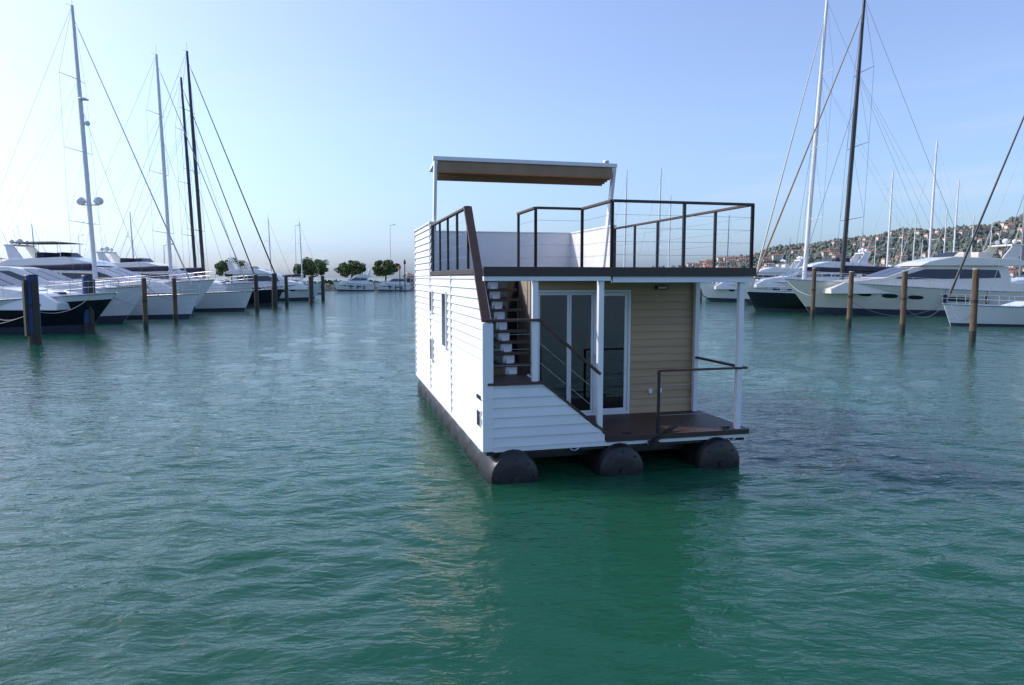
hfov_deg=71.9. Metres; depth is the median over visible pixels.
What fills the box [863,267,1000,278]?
cabin windows
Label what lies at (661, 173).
sailing yacht
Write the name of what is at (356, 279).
cabin windows
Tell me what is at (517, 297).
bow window
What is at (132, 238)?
sailing yacht
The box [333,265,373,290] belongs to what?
cabin cruiser
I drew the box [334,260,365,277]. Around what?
pine tree
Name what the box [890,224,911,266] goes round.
sailing yacht
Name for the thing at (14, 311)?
hull windows
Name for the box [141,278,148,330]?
mooring pile
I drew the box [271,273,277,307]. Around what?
mooring pile
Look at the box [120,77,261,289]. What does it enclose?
sailing yacht
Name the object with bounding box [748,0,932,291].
sailing yacht
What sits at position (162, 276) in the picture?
cabin windows
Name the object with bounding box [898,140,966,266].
sailing yacht
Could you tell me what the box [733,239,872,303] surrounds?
motor yacht
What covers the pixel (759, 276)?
cabin windows
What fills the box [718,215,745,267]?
sailing yacht
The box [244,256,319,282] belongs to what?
motor yacht
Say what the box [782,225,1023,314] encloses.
motor yacht
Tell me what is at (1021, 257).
sailing yacht
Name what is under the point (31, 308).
mooring pile
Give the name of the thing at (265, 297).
sailing yacht
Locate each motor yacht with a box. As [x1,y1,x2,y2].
[0,226,215,313]
[0,258,150,322]
[0,272,118,332]
[96,236,253,291]
[223,250,324,300]
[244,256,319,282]
[700,254,803,301]
[702,251,787,298]
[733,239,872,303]
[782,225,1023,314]
[1011,274,1023,283]
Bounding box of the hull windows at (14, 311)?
[11,310,22,312]
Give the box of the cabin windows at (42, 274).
[0,268,73,279]
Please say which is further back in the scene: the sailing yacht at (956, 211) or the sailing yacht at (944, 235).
the sailing yacht at (944, 235)
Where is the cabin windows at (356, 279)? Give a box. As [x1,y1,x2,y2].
[348,278,366,280]
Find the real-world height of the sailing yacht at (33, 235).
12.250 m
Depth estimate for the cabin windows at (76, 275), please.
59.71 m
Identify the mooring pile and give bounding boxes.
[21,274,41,343]
[82,275,96,332]
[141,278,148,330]
[172,278,177,321]
[253,274,258,311]
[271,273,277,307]
[284,275,288,305]
[308,275,313,302]
[308,276,312,303]
[321,275,324,300]
[810,268,816,316]
[846,271,853,327]
[899,270,907,334]
[969,268,979,341]
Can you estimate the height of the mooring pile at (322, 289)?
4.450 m
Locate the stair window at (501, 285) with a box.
[485,281,516,362]
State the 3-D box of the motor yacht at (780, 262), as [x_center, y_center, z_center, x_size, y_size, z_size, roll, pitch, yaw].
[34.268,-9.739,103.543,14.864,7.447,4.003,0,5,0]
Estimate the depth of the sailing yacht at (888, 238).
118.56 m
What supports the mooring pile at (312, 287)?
in the water
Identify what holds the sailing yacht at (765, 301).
on the water
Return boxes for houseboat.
[414,156,756,484]
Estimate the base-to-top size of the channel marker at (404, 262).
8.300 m
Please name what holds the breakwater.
in the water
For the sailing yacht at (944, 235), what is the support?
on the water
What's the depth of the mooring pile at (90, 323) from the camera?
40.77 m
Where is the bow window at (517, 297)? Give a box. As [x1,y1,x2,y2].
[517,297,517,345]
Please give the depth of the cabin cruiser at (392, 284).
169.42 m
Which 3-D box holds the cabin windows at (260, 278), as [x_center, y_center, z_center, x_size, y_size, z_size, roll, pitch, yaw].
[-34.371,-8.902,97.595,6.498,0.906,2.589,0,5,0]
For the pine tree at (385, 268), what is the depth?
181.34 m
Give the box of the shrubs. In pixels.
[221,279,414,284]
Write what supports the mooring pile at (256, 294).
in the water
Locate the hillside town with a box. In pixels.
[686,222,1023,277]
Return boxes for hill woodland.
[653,213,1023,269]
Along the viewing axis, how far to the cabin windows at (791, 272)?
82.14 m
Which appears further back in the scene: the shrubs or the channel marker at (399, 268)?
the shrubs
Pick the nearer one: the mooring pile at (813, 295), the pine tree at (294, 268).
the mooring pile at (813, 295)
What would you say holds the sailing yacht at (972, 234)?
on the water
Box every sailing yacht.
[0,3,200,318]
[17,219,45,253]
[72,53,253,311]
[109,42,282,305]
[113,211,149,257]
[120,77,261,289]
[249,217,292,278]
[280,220,325,293]
[614,170,650,266]
[636,168,681,266]
[651,195,691,266]
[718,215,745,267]
[745,0,963,311]
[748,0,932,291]
[868,171,919,266]
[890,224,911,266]
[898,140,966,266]
[898,211,923,263]
[931,208,952,256]
[932,180,977,256]
[941,116,1023,326]
[962,215,983,251]
[981,223,1011,276]
[983,145,1023,275]
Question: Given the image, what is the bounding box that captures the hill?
[758,219,1023,266]
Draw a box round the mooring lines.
[0,282,969,323]
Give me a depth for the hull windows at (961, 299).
58.76 m
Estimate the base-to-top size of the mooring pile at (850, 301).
4.550 m
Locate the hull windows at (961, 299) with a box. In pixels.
[858,294,970,301]
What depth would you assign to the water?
9.17 m
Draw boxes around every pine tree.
[214,257,245,280]
[292,264,305,277]
[295,257,329,281]
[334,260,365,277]
[372,260,398,281]
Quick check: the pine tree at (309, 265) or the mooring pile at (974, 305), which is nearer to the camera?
the mooring pile at (974, 305)
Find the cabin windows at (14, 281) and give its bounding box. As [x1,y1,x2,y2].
[0,272,21,285]
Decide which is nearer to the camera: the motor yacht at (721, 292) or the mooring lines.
the mooring lines
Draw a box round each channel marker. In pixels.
[398,264,400,290]
[403,259,405,291]
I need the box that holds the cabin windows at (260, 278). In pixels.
[237,275,283,280]
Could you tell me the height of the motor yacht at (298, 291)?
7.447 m
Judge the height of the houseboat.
6.310 m
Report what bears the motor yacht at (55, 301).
on the water
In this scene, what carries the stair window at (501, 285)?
in the houseboat
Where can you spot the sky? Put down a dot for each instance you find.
(332, 117)
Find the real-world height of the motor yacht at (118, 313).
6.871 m
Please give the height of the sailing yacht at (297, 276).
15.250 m
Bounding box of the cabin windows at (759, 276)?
[753,275,776,278]
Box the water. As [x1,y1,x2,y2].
[0,278,1023,684]
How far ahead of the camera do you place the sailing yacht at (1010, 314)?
45.87 m
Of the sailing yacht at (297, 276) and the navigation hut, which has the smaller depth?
the sailing yacht at (297, 276)
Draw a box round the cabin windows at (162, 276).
[137,270,200,279]
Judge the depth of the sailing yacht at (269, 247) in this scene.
123.93 m
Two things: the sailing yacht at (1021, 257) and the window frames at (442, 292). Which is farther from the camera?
the sailing yacht at (1021, 257)
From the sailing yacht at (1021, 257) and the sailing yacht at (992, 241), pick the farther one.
the sailing yacht at (992, 241)
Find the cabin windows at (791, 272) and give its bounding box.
[782,269,855,276]
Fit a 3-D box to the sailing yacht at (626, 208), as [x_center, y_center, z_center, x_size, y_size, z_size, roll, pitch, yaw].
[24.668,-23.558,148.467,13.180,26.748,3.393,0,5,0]
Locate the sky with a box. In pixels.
[0,0,1023,277]
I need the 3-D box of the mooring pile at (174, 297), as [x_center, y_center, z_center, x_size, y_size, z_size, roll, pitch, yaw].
[-24.197,-2.572,50.672,0.334,4.150,0.346,-3,6,-30]
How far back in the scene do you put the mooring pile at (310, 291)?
83.64 m
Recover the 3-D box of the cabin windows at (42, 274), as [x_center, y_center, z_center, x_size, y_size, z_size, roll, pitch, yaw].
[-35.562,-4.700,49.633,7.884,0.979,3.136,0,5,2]
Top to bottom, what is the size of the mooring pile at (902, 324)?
4.550 m
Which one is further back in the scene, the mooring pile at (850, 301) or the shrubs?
the shrubs
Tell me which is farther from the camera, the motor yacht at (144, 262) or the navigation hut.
the navigation hut
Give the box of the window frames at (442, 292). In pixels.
[429,290,447,361]
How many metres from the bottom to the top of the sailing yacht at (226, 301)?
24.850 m
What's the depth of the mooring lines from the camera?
42.95 m
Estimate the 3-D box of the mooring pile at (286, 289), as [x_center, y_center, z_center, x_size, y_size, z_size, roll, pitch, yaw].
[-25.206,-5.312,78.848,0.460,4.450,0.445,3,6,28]
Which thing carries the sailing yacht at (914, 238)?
on the water
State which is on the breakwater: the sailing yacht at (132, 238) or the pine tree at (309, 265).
the pine tree at (309, 265)
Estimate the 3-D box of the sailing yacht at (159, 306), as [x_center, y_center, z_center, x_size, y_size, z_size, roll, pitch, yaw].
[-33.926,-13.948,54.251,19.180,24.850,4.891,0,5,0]
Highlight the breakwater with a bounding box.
[325,283,414,289]
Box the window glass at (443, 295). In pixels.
[430,292,444,359]
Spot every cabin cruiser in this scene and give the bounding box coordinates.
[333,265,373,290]
[375,273,410,290]
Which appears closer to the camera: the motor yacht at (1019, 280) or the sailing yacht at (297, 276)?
the motor yacht at (1019, 280)
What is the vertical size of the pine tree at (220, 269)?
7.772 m
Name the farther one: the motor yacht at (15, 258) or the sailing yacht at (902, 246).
the sailing yacht at (902, 246)
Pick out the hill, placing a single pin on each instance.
(879, 263)
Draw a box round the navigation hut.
[403,273,414,283]
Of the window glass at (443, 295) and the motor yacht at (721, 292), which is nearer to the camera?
the window glass at (443, 295)
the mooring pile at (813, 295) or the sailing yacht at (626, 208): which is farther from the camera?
the sailing yacht at (626, 208)
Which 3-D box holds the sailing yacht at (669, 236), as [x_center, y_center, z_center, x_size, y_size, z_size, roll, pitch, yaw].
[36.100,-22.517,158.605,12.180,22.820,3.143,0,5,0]
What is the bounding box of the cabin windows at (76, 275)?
[56,267,145,278]
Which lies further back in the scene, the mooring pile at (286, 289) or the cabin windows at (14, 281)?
the mooring pile at (286, 289)

